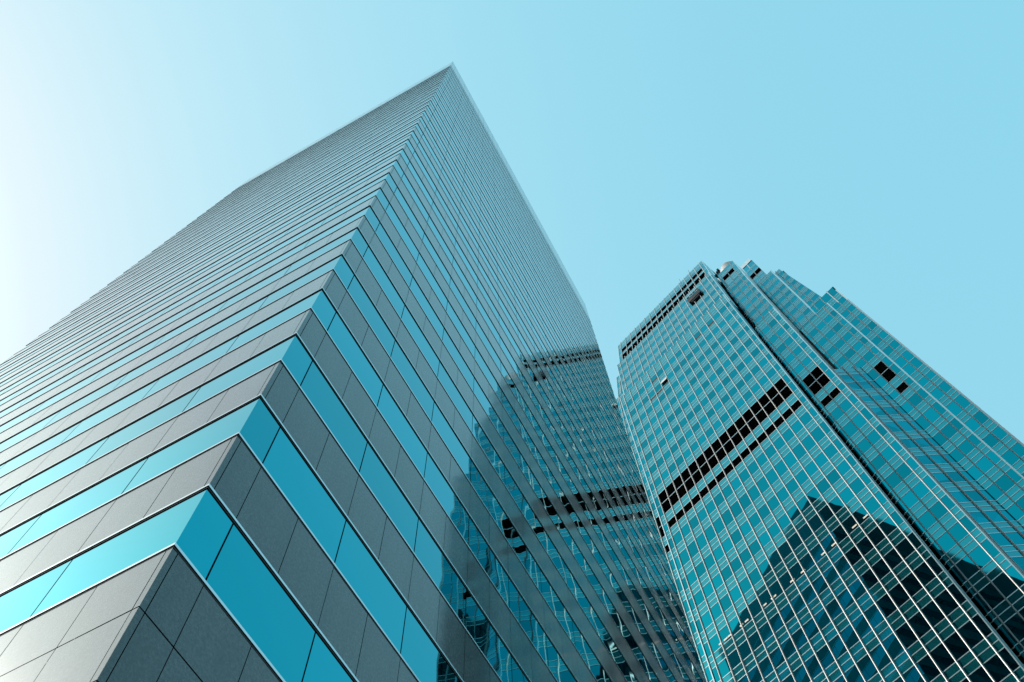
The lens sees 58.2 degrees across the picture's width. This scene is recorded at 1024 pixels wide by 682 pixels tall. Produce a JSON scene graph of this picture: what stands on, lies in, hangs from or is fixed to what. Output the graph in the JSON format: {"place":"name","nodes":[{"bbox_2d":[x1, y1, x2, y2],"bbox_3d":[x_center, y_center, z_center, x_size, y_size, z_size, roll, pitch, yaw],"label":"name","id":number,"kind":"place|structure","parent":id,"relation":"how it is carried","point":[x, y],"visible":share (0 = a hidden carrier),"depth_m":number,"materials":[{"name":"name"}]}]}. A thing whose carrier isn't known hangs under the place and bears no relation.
{"place":"outdoors","nodes":[
{"label":"outdoors","id":0,"kind":"place"},
{"bbox_2d":[0,62,705,681],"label":"granite tower","id":1,"kind":"structure","parent":0,"point":[340,404],"depth_m":30.16,"materials":[{"name":"grey stone"}]},
{"bbox_2d":[0,410,60,451],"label":"window pane","id":2,"kind":"structure","parent":1,"relation":"in","point":[41,424],"depth_m":32.51,"materials":[{"name":"teal glass"}]},
{"bbox_2d":[0,421,81,475],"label":"window pane","id":3,"kind":"structure","parent":1,"relation":"in","point":[59,438],"depth_m":28.31,"materials":[{"name":"teal glass"}]},
{"bbox_2d":[19,365,84,406],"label":"window pane","id":4,"kind":"structure","parent":1,"relation":"in","point":[73,373],"depth_m":40.43,"materials":[{"name":"teal glass"}]},
{"bbox_2d":[0,436,108,509],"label":"window pane","id":5,"kind":"structure","parent":1,"relation":"in","point":[81,458],"depth_m":24.07,"materials":[{"name":"teal glass"}]},
{"bbox_2d":[30,368,104,415],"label":"window pane","id":6,"kind":"structure","parent":1,"relation":"in","point":[86,381],"depth_m":36.24,"materials":[{"name":"teal glass"}]},
{"bbox_2d":[8,457,147,553],"bbox_3d":[-9.348,3.551,19.865,2.909,1.783,0.001,-27,-71,8],"label":"window pane","id":7,"kind":"structure","parent":1,"relation":"in","point":[112,487],"depth_m":19.87,"materials":[{"name":"teal glass"}]},
{"bbox_2d":[45,373,127,426],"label":"window pane","id":8,"kind":"structure","parent":1,"relation":"in","point":[107,388],"depth_m":32.04,"materials":[{"name":"teal glass"}]},
{"bbox_2d":[73,335,138,376],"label":"window pane","id":9,"kind":"structure","parent":1,"relation":"in","point":[129,342],"depth_m":39.98,"materials":[{"name":"teal glass"}]},
{"bbox_2d":[62,378,159,442],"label":"window pane","id":10,"kind":"structure","parent":1,"relation":"in","point":[138,395],"depth_m":27.83,"materials":[{"name":"teal glass"}]},
{"bbox_2d":[32,489,206,615],"bbox_3d":[-6.661,3.592,15.685,2.915,1.783,0.001,-27,-71,8],"label":"window pane","id":11,"kind":"structure","parent":1,"relation":"in","point":[164,529],"depth_m":15.66,"materials":[{"name":"teal glass"}]},
{"bbox_2d":[93,334,165,380],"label":"window pane","id":12,"kind":"structure","parent":1,"relation":"in","point":[149,346],"depth_m":35.80,"materials":[{"name":"teal glass"}]},
{"bbox_2d":[87,387,199,462],"bbox_3d":[-9.448,2.164,23.616,2.909,1.783,0.001,-27,-71,8],"label":"window pane","id":13,"kind":"structure","parent":1,"relation":"in","point":[176,407],"depth_m":23.64,"materials":[{"name":"teal glass"}]},
{"bbox_2d":[114,335,196,388],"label":"window pane","id":14,"kind":"structure","parent":1,"relation":"in","point":[176,350],"depth_m":31.61,"materials":[{"name":"teal glass"}]},
{"bbox_2d":[130,303,195,344],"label":"window pane","id":15,"kind":"structure","parent":1,"relation":"in","point":[176,316],"depth_m":39.57,"materials":[{"name":"blue glass"}]},
{"bbox_2d":[122,398,258,493],"bbox_3d":[-6.761,2.205,19.436,2.915,1.783,0.001,-27,-71,8],"label":"window pane","id":16,"kind":"structure","parent":1,"relation":"in","point":[232,423],"depth_m":19.44,"materials":[{"name":"blue glass"}]},
{"bbox_2d":[144,335,238,397],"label":"window pane","id":17,"kind":"structure","parent":1,"relation":"in","point":[222,349],"depth_m":27.41,"materials":[{"name":"blue glass"}]},
{"bbox_2d":[156,300,227,345],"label":"window pane","id":18,"kind":"structure","parent":1,"relation":"in","point":[214,310],"depth_m":35.38,"materials":[{"name":"blue glass"}]},
{"bbox_2d":[176,489,232,578],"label":"window pane","id":19,"kind":"structure","parent":1,"relation":"in","point":[203,536],"depth_m":15.55,"materials":[{"name":"blue glass"}]},
{"bbox_2d":[186,271,252,313],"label":"window pane","id":20,"kind":"structure","parent":1,"relation":"in","point":[237,282],"depth_m":39.13,"materials":[{"name":"blue glass"}]},
{"bbox_2d":[185,295,268,349],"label":"window pane","id":21,"kind":"structure","parent":1,"relation":"in","point":[254,307],"depth_m":31.18,"materials":[{"name":"teal glass"}]},
{"bbox_2d":[184,336,294,410],"bbox_3d":[-6.860,0.819,23.187,2.915,1.783,0.002,-27,-71,8],"label":"window pane","id":22,"kind":"structure","parent":1,"relation":"in","point":[276,353],"depth_m":23.21,"materials":[{"name":"blue glass"}]},
{"bbox_2d":[218,264,291,311],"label":"window pane","id":23,"kind":"structure","parent":1,"relation":"in","point":[279,274],"depth_m":34.94,"materials":[{"name":"teal glass"}]},
{"bbox_2d":[240,398,279,461],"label":"window pane","id":24,"kind":"structure","parent":1,"relation":"in","point":[260,428],"depth_m":19.32,"materials":[{"name":"teal glass"}]},
{"bbox_2d":[207,524,314,681],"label":"window pane","id":25,"kind":"structure","parent":1,"relation":"in","point":[239,577],"depth_m":16.12,"materials":[{"name":"teal glass"}]},
{"bbox_2d":[227,290,320,352],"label":"window pane","id":26,"kind":"structure","parent":1,"relation":"in","point":[301,306],"depth_m":26.98,"materials":[{"name":"teal glass"}]},
{"bbox_2d":[245,240,309,280],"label":"window pane","id":27,"kind":"structure","parent":1,"relation":"in","point":[298,248],"depth_m":38.71,"materials":[{"name":"teal glass"}]},
{"bbox_2d":[282,335,311,384],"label":"window pane","id":28,"kind":"structure","parent":1,"relation":"in","point":[296,358],"depth_m":23.09,"materials":[{"name":"teal glass"}]},
{"bbox_2d":[260,256,340,307],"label":"window pane","id":29,"kind":"structure","parent":1,"relation":"in","point":[330,265],"depth_m":30.75,"materials":[{"name":"teal glass"}]},
{"bbox_2d":[263,428,345,561],"bbox_3d":[-4.445,3.315,19.908,0.001,1.783,2.679,-28,-71,8],"label":"window pane","id":30,"kind":"structure","parent":1,"relation":"in","point":[283,462],"depth_m":19.88,"materials":[{"name":"teal glass"}]},
{"bbox_2d":[286,228,356,273],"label":"window pane","id":31,"kind":"structure","parent":1,"relation":"in","point":[349,235],"depth_m":34.52,"materials":[{"name":"teal glass"}]},
{"bbox_2d":[312,290,335,329],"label":"window pane","id":32,"kind":"structure","parent":1,"relation":"in","point":[322,307],"depth_m":26.85,"materials":[{"name":"teal glass"}]},
{"bbox_2d":[301,362,366,470],"bbox_3d":[-4.545,1.929,23.659,0.001,1.783,2.679,-27,-71,8],"label":"window pane","id":33,"kind":"structure","parent":1,"relation":"in","point":[314,385],"depth_m":23.65,"materials":[{"name":"teal glass"}]},
{"bbox_2d":[305,207,368,246],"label":"window pane","id":34,"kind":"structure","parent":1,"relation":"in","point":[359,214],"depth_m":38.27,"materials":[{"name":"teal glass"}]},
{"bbox_2d":[334,255,353,287],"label":"window pane","id":35,"kind":"structure","parent":1,"relation":"in","point":[341,268],"depth_m":30.62,"materials":[{"name":"teal glass"}]},
{"bbox_2d":[0,67,702,681],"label":"window pane","id":36,"kind":"structure","parent":1,"relation":"in","point":[17,605],"depth_m":62.40,"materials":[{"name":"glass"}]},
{"bbox_2d":[328,313,382,405],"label":"window pane","id":37,"kind":"structure","parent":1,"relation":"in","point":[337,330],"depth_m":27.41,"materials":[{"name":"teal glass"}]},
{"bbox_2d":[335,521,405,652],"bbox_3d":[-3.147,5.540,20.765,0.001,1.783,2.679,-27,-71,8],"label":"window pane","id":38,"kind":"structure","parent":1,"relation":"in","point":[354,561],"depth_m":20.74,"materials":[{"name":"teal glass"}]},
{"bbox_2d":[348,276,394,355],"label":"window pane","id":39,"kind":"structure","parent":1,"relation":"in","point":[355,289],"depth_m":31.18,"materials":[{"name":"teal glass"}]},
{"bbox_2d":[363,247,404,316],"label":"window pane","id":40,"kind":"structure","parent":1,"relation":"in","point":[369,257],"depth_m":34.93,"materials":[{"name":"teal glass"}]},
{"bbox_2d":[360,443,417,550],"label":"window pane","id":41,"kind":"structure","parent":1,"relation":"in","point":[372,470],"depth_m":24.51,"materials":[{"name":"teal glass"}]},
{"bbox_2d":[376,223,411,285],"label":"window pane","id":42,"kind":"structure","parent":1,"relation":"in","point":[380,231],"depth_m":38.70,"materials":[{"name":"teal glass"}]},
{"bbox_2d":[378,385,426,476],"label":"window pane","id":43,"kind":"structure","parent":1,"relation":"in","point":[394,417],"depth_m":28.27,"materials":[{"name":"teal glass"}]},
{"bbox_2d":[386,203,418,260],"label":"window pane","id":44,"kind":"structure","parent":1,"relation":"in","point":[389,210],"depth_m":42.46,"materials":[{"name":"teal glass"}]},
{"bbox_2d":[394,187,423,238],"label":"window pane","id":45,"kind":"structure","parent":1,"relation":"in","point":[398,194],"depth_m":46.22,"materials":[{"name":"teal glass"}]},
{"bbox_2d":[391,340,433,419],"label":"window pane","id":46,"kind":"structure","parent":1,"relation":"in","point":[398,357],"depth_m":32.03,"materials":[{"name":"teal glass"}]},
{"bbox_2d":[401,306,438,374],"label":"window pane","id":47,"kind":"structure","parent":1,"relation":"in","point":[408,320],"depth_m":35.80,"materials":[{"name":"blue glass"}]},
{"bbox_2d":[410,278,443,338],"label":"window pane","id":48,"kind":"structure","parent":1,"relation":"in","point":[419,295],"depth_m":39.56,"materials":[{"name":"blue glass"}]},
{"bbox_2d":[401,607,459,681],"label":"window pane","id":49,"kind":"structure","parent":1,"relation":"in","point":[418,650],"depth_m":21.64,"materials":[{"name":"blue glass"}]},
{"bbox_2d":[417,253,446,309],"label":"window pane","id":50,"kind":"structure","parent":1,"relation":"in","point":[420,261],"depth_m":43.32,"materials":[{"name":"blue glass"}]},
{"bbox_2d":[423,233,449,284],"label":"window pane","id":51,"kind":"structure","parent":1,"relation":"in","point":[427,243],"depth_m":47.07,"materials":[{"name":"blue glass"}]},
{"bbox_2d":[414,519,465,625],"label":"window pane","id":52,"kind":"structure","parent":1,"relation":"in","point":[427,551],"depth_m":25.36,"materials":[{"name":"blue glass"}]},
{"bbox_2d":[424,454,468,543],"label":"window pane","id":53,"kind":"structure","parent":1,"relation":"in","point":[434,478],"depth_m":29.13,"materials":[{"name":"teal glass"}]},
{"bbox_2d":[432,402,470,480],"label":"window pane","id":54,"kind":"structure","parent":1,"relation":"in","point":[440,423],"depth_m":32.90,"materials":[{"name":"teal glass"}]},
{"bbox_2d":[438,362,471,430],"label":"window pane","id":55,"kind":"structure","parent":1,"relation":"in","point":[444,378],"depth_m":36.65,"materials":[{"name":"teal glass"}]},
{"bbox_2d":[443,329,473,389],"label":"window pane","id":56,"kind":"structure","parent":1,"relation":"in","point":[447,340],"depth_m":40.41,"materials":[{"name":"teal glass"}]},
{"bbox_2d":[447,302,474,357],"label":"window pane","id":57,"kind":"structure","parent":1,"relation":"in","point":[450,311],"depth_m":44.17,"materials":[{"name":"teal glass"}]},
{"bbox_2d":[450,278,475,328],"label":"window pane","id":58,"kind":"structure","parent":1,"relation":"in","point":[455,290],"depth_m":47.93,"materials":[{"name":"teal glass"}]},
{"bbox_2d":[465,591,511,681],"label":"window pane","id":59,"kind":"structure","parent":1,"relation":"in","point":[477,624],"depth_m":26.24,"materials":[{"name":"teal glass"}]},
{"bbox_2d":[468,517,508,605],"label":"window pane","id":60,"kind":"structure","parent":1,"relation":"in","point":[476,542],"depth_m":29.99,"materials":[{"name":"teal glass"}]},
{"bbox_2d":[472,416,504,483],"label":"window pane","id":61,"kind":"structure","parent":1,"relation":"in","point":[477,431],"depth_m":37.50,"materials":[{"name":"teal glass"}]},
{"bbox_2d":[474,378,502,438],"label":"window pane","id":62,"kind":"structure","parent":1,"relation":"in","point":[478,391],"depth_m":41.28,"materials":[{"name":"teal glass"}]},
{"bbox_2d":[475,347,501,401],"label":"window pane","id":63,"kind":"structure","parent":1,"relation":"in","point":[479,359],"depth_m":45.04,"materials":[{"name":"teal glass"}]},
{"bbox_2d":[476,320,500,370],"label":"window pane","id":64,"kind":"structure","parent":1,"relation":"in","point":[483,337],"depth_m":48.80,"materials":[{"name":"teal glass"}]},
{"bbox_2d":[471,460,506,538],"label":"window pane","id":65,"kind":"structure","parent":1,"relation":"in","point":[477,481],"depth_m":33.75,"materials":[{"name":"teal glass"}]},
{"bbox_2d":[502,392,527,445],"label":"window pane","id":66,"kind":"structure","parent":1,"relation":"in","point":[506,404],"depth_m":45.88,"materials":[{"name":"teal glass"}]},
{"bbox_2d":[503,426,531,485],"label":"window pane","id":67,"kind":"structure","parent":1,"relation":"in","point":[508,441],"depth_m":42.13,"materials":[{"name":"teal glass"}]},
{"bbox_2d":[505,467,535,533],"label":"window pane","id":68,"kind":"structure","parent":1,"relation":"in","point":[510,484],"depth_m":38.37,"materials":[{"name":"teal glass"}]},
{"bbox_2d":[506,516,541,592],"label":"window pane","id":69,"kind":"structure","parent":1,"relation":"in","point":[513,538],"depth_m":34.61,"materials":[{"name":"teal glass"}]},
{"bbox_2d":[509,579,547,665],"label":"window pane","id":70,"kind":"structure","parent":1,"relation":"in","point":[519,608],"depth_m":30.84,"materials":[{"name":"teal glass"}]},
{"bbox_2d":[527,433,553,488],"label":"window pane","id":71,"kind":"structure","parent":1,"relation":"in","point":[547,472],"depth_m":46.74,"materials":[{"name":"teal glass"}]},
{"bbox_2d":[531,471,559,531],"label":"window pane","id":72,"kind":"structure","parent":1,"relation":"in","point":[537,488],"depth_m":42.99,"materials":[{"name":"teal glass"}]},
{"bbox_2d":[535,516,566,582],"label":"window pane","id":73,"kind":"structure","parent":1,"relation":"in","point":[542,536],"depth_m":39.23,"materials":[{"name":"teal glass"}]},
{"bbox_2d":[540,570,574,644],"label":"window pane","id":74,"kind":"structure","parent":1,"relation":"in","point":[548,593],"depth_m":35.47,"materials":[{"name":"teal glass"}]},
{"bbox_2d":[546,636,575,681],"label":"window pane","id":75,"kind":"structure","parent":1,"relation":"in","point":[557,666],"depth_m":31.74,"materials":[{"name":"teal glass"}]},
{"bbox_2d":[552,475,577,527],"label":"window pane","id":76,"kind":"structure","parent":1,"relation":"in","point":[557,489],"depth_m":47.60,"materials":[{"name":"teal glass"}]},
{"bbox_2d":[558,516,585,573],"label":"window pane","id":77,"kind":"structure","parent":1,"relation":"in","point":[565,534],"depth_m":43.83,"materials":[{"name":"teal glass"}]},
{"bbox_2d":[564,563,594,627],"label":"window pane","id":78,"kind":"structure","parent":1,"relation":"in","point":[572,584],"depth_m":40.08,"materials":[{"name":"teal glass"}]},
{"bbox_2d":[572,620,603,681],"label":"window pane","id":79,"kind":"structure","parent":1,"relation":"in","point":[581,645],"depth_m":36.36,"materials":[{"name":"teal glass"}]},
{"bbox_2d":[576,515,601,567],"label":"window pane","id":80,"kind":"structure","parent":1,"relation":"in","point":[582,530],"depth_m":48.45,"materials":[{"name":"teal glass"}]},
{"bbox_2d":[583,557,611,616],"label":"window pane","id":81,"kind":"structure","parent":1,"relation":"in","point":[590,575],"depth_m":44.70,"materials":[{"name":"teal glass"}]},
{"bbox_2d":[592,608,622,672],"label":"window pane","id":82,"kind":"structure","parent":1,"relation":"in","point":[602,632],"depth_m":40.94,"materials":[{"name":"teal glass"}]},
{"bbox_2d":[608,598,635,655],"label":"window pane","id":83,"kind":"structure","parent":1,"relation":"in","point":[615,616],"depth_m":45.56,"materials":[{"name":"glass"}]},
{"bbox_2d":[632,637,655,681],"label":"window pane","id":84,"kind":"structure","parent":1,"relation":"in","point":[640,657],"depth_m":46.47,"materials":[{"name":"glass"}]},
{"bbox_2d":[0,0,1023,443],"label":"sky","id":85,"kind":"structure","parent":0,"point":[870,151],"materials":[{"name":"blue"}]},
{"label":"ground","id":86,"kind":"structure","parent":0,"visible":0},
{"bbox_2d":[616,259,1023,681],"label":"glass tower","id":87,"kind":"structure","parent":86,"relation":"on","point":[832,478],"depth_m":114.84,"materials":[{"name":"teal glass"}]},
{"bbox_2d":[857,654,877,680],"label":"window pane","id":88,"kind":"structure","parent":87,"relation":"in","point":[868,669],"depth_m":88.75,"materials":[{"name":"teal glass"}]},
{"bbox_2d":[864,604,883,627],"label":"window pane","id":89,"kind":"structure","parent":87,"relation":"in","point":[874,616],"depth_m":92.31,"materials":[{"name":"teal glass"}]},
{"bbox_2d":[870,644,890,669],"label":"window pane","id":90,"kind":"structure","parent":87,"relation":"in","point":[879,655],"depth_m":88.36,"materials":[{"name":"teal glass"}]},
{"bbox_2d":[876,594,896,617],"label":"window pane","id":91,"kind":"structure","parent":87,"relation":"in","point":[886,605],"depth_m":91.90,"materials":[{"name":"black glass"}]},
{"bbox_2d":[882,633,904,659],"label":"window pane","id":92,"kind":"structure","parent":87,"relation":"in","point":[893,646],"depth_m":87.95,"materials":[{"name":"teal glass"}]},
{"bbox_2d":[889,583,909,606],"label":"window pane","id":93,"kind":"structure","parent":87,"relation":"in","point":[899,595],"depth_m":91.50,"materials":[{"name":"black glass"}]},
{"bbox_2d":[895,622,917,648],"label":"window pane","id":94,"kind":"structure","parent":87,"relation":"in","point":[905,634],"depth_m":87.54,"materials":[{"name":"black glass"}]},
{"bbox_2d":[901,573,922,596],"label":"window pane","id":95,"kind":"structure","parent":87,"relation":"in","point":[912,585],"depth_m":91.10,"materials":[{"name":"black glass"}]},
{"bbox_2d":[908,611,931,637],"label":"window pane","id":96,"kind":"structure","parent":87,"relation":"in","point":[918,622],"depth_m":87.16,"materials":[{"name":"black glass"}]},
{"bbox_2d":[914,562,935,585],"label":"window pane","id":97,"kind":"structure","parent":87,"relation":"in","point":[923,572],"depth_m":90.68,"materials":[{"name":"black glass"}]},
{"bbox_2d":[916,655,939,681],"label":"window pane","id":98,"kind":"structure","parent":87,"relation":"in","point":[927,667],"depth_m":83.23,"materials":[{"name":"black glass"}]},
{"bbox_2d":[921,601,944,626],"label":"window pane","id":99,"kind":"structure","parent":87,"relation":"in","point":[931,611],"depth_m":86.73,"materials":[{"name":"black glass"}]},
{"bbox_2d":[930,643,954,671],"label":"window pane","id":100,"kind":"structure","parent":87,"relation":"in","point":[940,654],"depth_m":82.80,"materials":[{"name":"black glass"}]},
{"bbox_2d":[935,590,958,615],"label":"window pane","id":101,"kind":"structure","parent":87,"relation":"in","point":[944,600],"depth_m":86.35,"materials":[{"name":"black glass"}]},
{"bbox_2d":[944,632,968,659],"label":"window pane","id":102,"kind":"structure","parent":87,"relation":"in","point":[954,643],"depth_m":82.40,"materials":[{"name":"black glass"}]},
{"bbox_2d":[956,556,978,578],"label":"window pane","id":103,"kind":"structure","parent":87,"relation":"in","point":[967,567],"depth_m":90.54,"materials":[{"name":"black glass"}]},
{"bbox_2d":[958,621,983,648],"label":"window pane","id":104,"kind":"structure","parent":87,"relation":"in","point":[969,632],"depth_m":82.00,"materials":[{"name":"black glass"}]},
{"bbox_2d":[968,545,991,567],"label":"window pane","id":105,"kind":"structure","parent":87,"relation":"in","point":[981,558],"depth_m":90.17,"materials":[{"name":"teal glass"}]},
{"bbox_2d":[979,583,1003,608],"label":"window pane","id":106,"kind":"structure","parent":87,"relation":"in","point":[989,593],"depth_m":86.21,"materials":[{"name":"black glass"}]},
{"bbox_2d":[984,654,1010,681],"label":"window pane","id":107,"kind":"structure","parent":87,"relation":"in","point":[998,670],"depth_m":77.79,"materials":[{"name":"black glass"}]},
{"bbox_2d":[992,572,1017,597],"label":"window pane","id":108,"kind":"structure","parent":87,"relation":"in","point":[1002,582],"depth_m":85.83,"materials":[{"name":"black glass"}]},
{"bbox_2d":[1005,614,1023,640],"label":"window pane","id":109,"kind":"structure","parent":87,"relation":"in","point":[1015,624],"depth_m":82.08,"materials":[{"name":"black glass"}]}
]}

